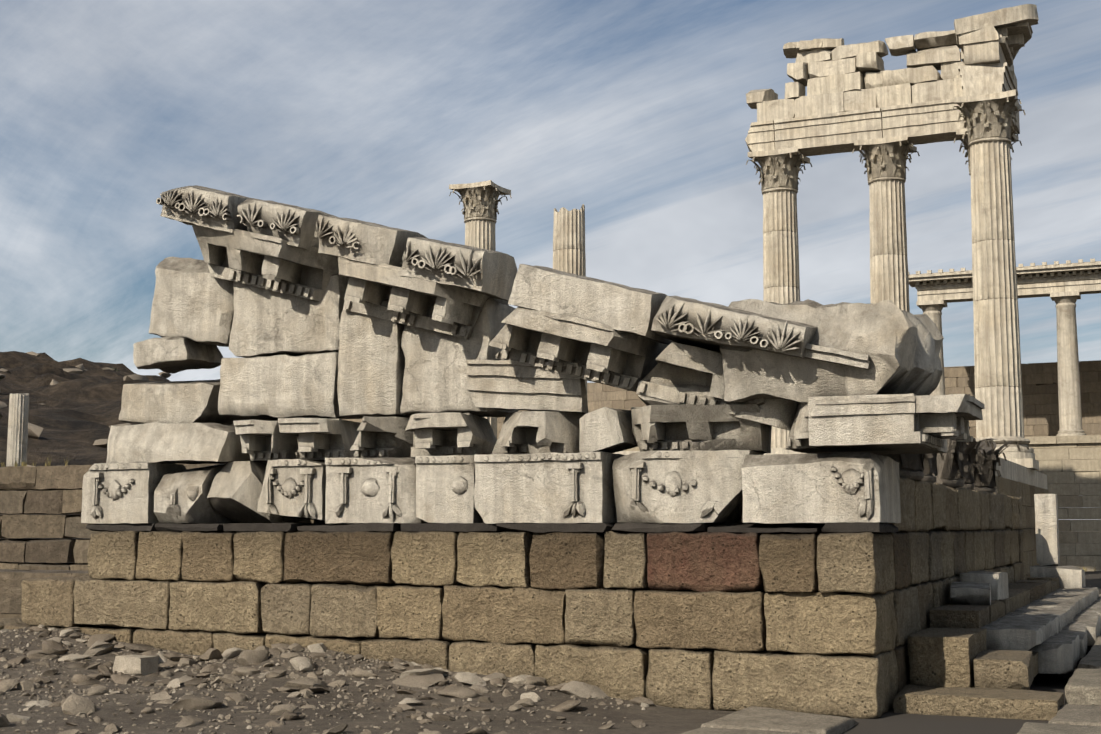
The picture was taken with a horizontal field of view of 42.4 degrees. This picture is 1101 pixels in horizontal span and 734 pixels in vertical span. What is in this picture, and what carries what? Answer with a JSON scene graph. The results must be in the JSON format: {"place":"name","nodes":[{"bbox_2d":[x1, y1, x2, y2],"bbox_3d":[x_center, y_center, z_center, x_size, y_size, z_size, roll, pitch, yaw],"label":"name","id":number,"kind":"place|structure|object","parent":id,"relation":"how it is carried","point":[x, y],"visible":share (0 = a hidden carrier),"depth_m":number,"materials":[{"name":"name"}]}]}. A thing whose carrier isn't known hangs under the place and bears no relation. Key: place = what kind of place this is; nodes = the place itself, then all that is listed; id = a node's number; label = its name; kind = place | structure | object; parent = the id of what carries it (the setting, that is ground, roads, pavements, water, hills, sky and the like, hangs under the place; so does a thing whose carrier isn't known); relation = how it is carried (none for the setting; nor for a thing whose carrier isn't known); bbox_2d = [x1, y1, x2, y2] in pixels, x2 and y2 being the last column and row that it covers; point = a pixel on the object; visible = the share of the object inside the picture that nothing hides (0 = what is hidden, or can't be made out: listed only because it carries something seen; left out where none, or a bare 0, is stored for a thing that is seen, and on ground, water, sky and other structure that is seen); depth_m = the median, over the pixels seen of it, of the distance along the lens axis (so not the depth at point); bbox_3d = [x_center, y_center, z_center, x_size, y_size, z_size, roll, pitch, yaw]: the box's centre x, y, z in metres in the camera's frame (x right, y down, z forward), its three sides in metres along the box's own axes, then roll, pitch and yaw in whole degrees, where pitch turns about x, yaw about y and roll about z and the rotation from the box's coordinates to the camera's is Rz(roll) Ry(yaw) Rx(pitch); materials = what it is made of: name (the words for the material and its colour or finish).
{"place":"outdoors","nodes":[
{"label":"outdoors","id":0,"kind":"place"},
{"bbox_2d":[0,351,255,562],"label":"hillside terrain","id":1,"kind":"structure","parent":0,"point":[75,416],"depth_m":143.73,"materials":[{"name":"brown soil"}]},
{"bbox_2d":[0,351,170,466],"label":"hillside boulders","id":2,"kind":"object","parent":1,"relation":"on","point":[35,431],"depth_m":197.27,"materials":[{"name":"stone"}]},
{"bbox_2d":[0,0,1100,519],"label":"sky","id":3,"kind":"structure","parent":0,"point":[637,113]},
{"bbox_2d":[14,531,1100,711],"bbox_3d":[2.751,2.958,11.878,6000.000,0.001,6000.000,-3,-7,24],"label":"ground","id":4,"kind":"structure","parent":0,"point":[1059,531],"depth_m":132.34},
{"bbox_2d":[0,627,733,733],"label":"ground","id":5,"kind":"structure","parent":4,"relation":"on","point":[657,719],"depth_m":11.97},
{"bbox_2d":[0,464,742,617],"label":"wall","id":6,"kind":"structure","parent":4,"relation":"on","point":[21,488],"depth_m":26.67,"materials":[{"name":"stone"}]},
{"bbox_2d":[6,393,28,466],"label":"column stumps","id":7,"kind":"object","parent":6,"relation":"on","point":[17,440],"depth_m":27.74,"materials":[{"name":"stone"}]},
{"bbox_2d":[0,624,845,733],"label":"rubble stones","id":8,"kind":"object","parent":4,"relation":"on","point":[413,674],"visible":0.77,"depth_m":12.99,"materials":[{"name":"grey stone"}]},
{"bbox_2d":[0,477,1024,718],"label":"podium wall","id":9,"kind":"structure","parent":4,"relation":"on","point":[820,623],"depth_m":13.37,"materials":[{"name":"brown stone"}]},
{"bbox_2d":[86,522,897,532],"bbox_3d":[-0.971,1.608,14.215,8.652,0.103,0.940,-3,-7,24],"label":"stone ledge","id":10,"kind":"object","parent":9,"relation":"on","point":[858,527],"depth_m":13.45,"materials":[{"name":"grey stone"}]},
{"bbox_2d":[81,185,984,523],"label":"pediment fragments","id":11,"kind":"object","parent":10,"relation":"on","point":[419,355],"visible":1,"depth_m":13.85,"materials":[{"name":"stone"}]},
{"bbox_2d":[883,394,1028,493],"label":"side wall fragments","id":12,"kind":"object","parent":9,"relation":"on","point":[969,465],"visible":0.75,"depth_m":16.79,"materials":[{"name":"stone"}]},
{"bbox_2d":[1,455,1095,570],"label":"dry grass tufts","id":13,"kind":"object","parent":4,"relation":"on","point":[25,464],"visible":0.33,"depth_m":27.19,"materials":[{"name":"brown plant"}]},
{"bbox_2d":[623,435,1100,570],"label":"stone ledge","id":14,"kind":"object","parent":4,"relation":"on","point":[1090,563],"depth_m":51.54,"materials":[{"name":"beige stone"}]},
{"bbox_2d":[908,258,1100,435],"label":"colonnade","id":15,"kind":"object","parent":14,"relation":"on","point":[1064,287],"visible":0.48,"depth_m":52.93,"materials":[{"name":"stone"}]},
{"bbox_2d":[681,635,1100,733],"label":"paving slabs","id":16,"kind":"structure","parent":4,"relation":"on","point":[1079,712],"depth_m":11.24,"materials":[{"name":"stone"}]},
{"bbox_2d":[343,360,1100,439],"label":"wall","id":17,"kind":"structure","parent":0,"point":[1040,399],"depth_m":58.34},
{"bbox_2d":[840,572,1100,733],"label":"ground","id":18,"kind":"structure","parent":0,"point":[890,721],"depth_m":11.71,"materials":[{"name":"grey stone"}]},
{"bbox_2d":[893,577,1063,720],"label":"stone steps","id":19,"kind":"structure","parent":18,"relation":"on","point":[953,661],"depth_m":12.84,"materials":[{"name":"brown stone"}]},
{"bbox_2d":[950,494,1100,673],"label":"marble blocks","id":20,"kind":"structure","parent":19,"relation":"on","point":[1058,630],"depth_m":16.25,"materials":[{"name":"grey stone"}]},
{"bbox_2d":[995,475,1048,579],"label":"wall","id":21,"kind":"structure","parent":0,"point":[1013,488],"depth_m":32.73,"materials":[{"name":"grey stone"}]},
{"bbox_2d":[614,447,1047,489],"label":"stone slab","id":22,"kind":"structure","parent":21,"relation":"on","point":[1008,469],"depth_m":31.16,"materials":[{"name":"grey stone"}]},
{"bbox_2d":[449,4,1038,469],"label":"colonnade","id":23,"kind":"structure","parent":22,"relation":"on","point":[869,108],"depth_m":39.27,"materials":[{"name":"beige stone"}]},
{"bbox_2d":[1028,443,1100,555],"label":"wall","id":24,"kind":"structure","parent":0,"point":[1072,472],"depth_m":51.70,"materials":[{"name":"beige stone"}]}
]}

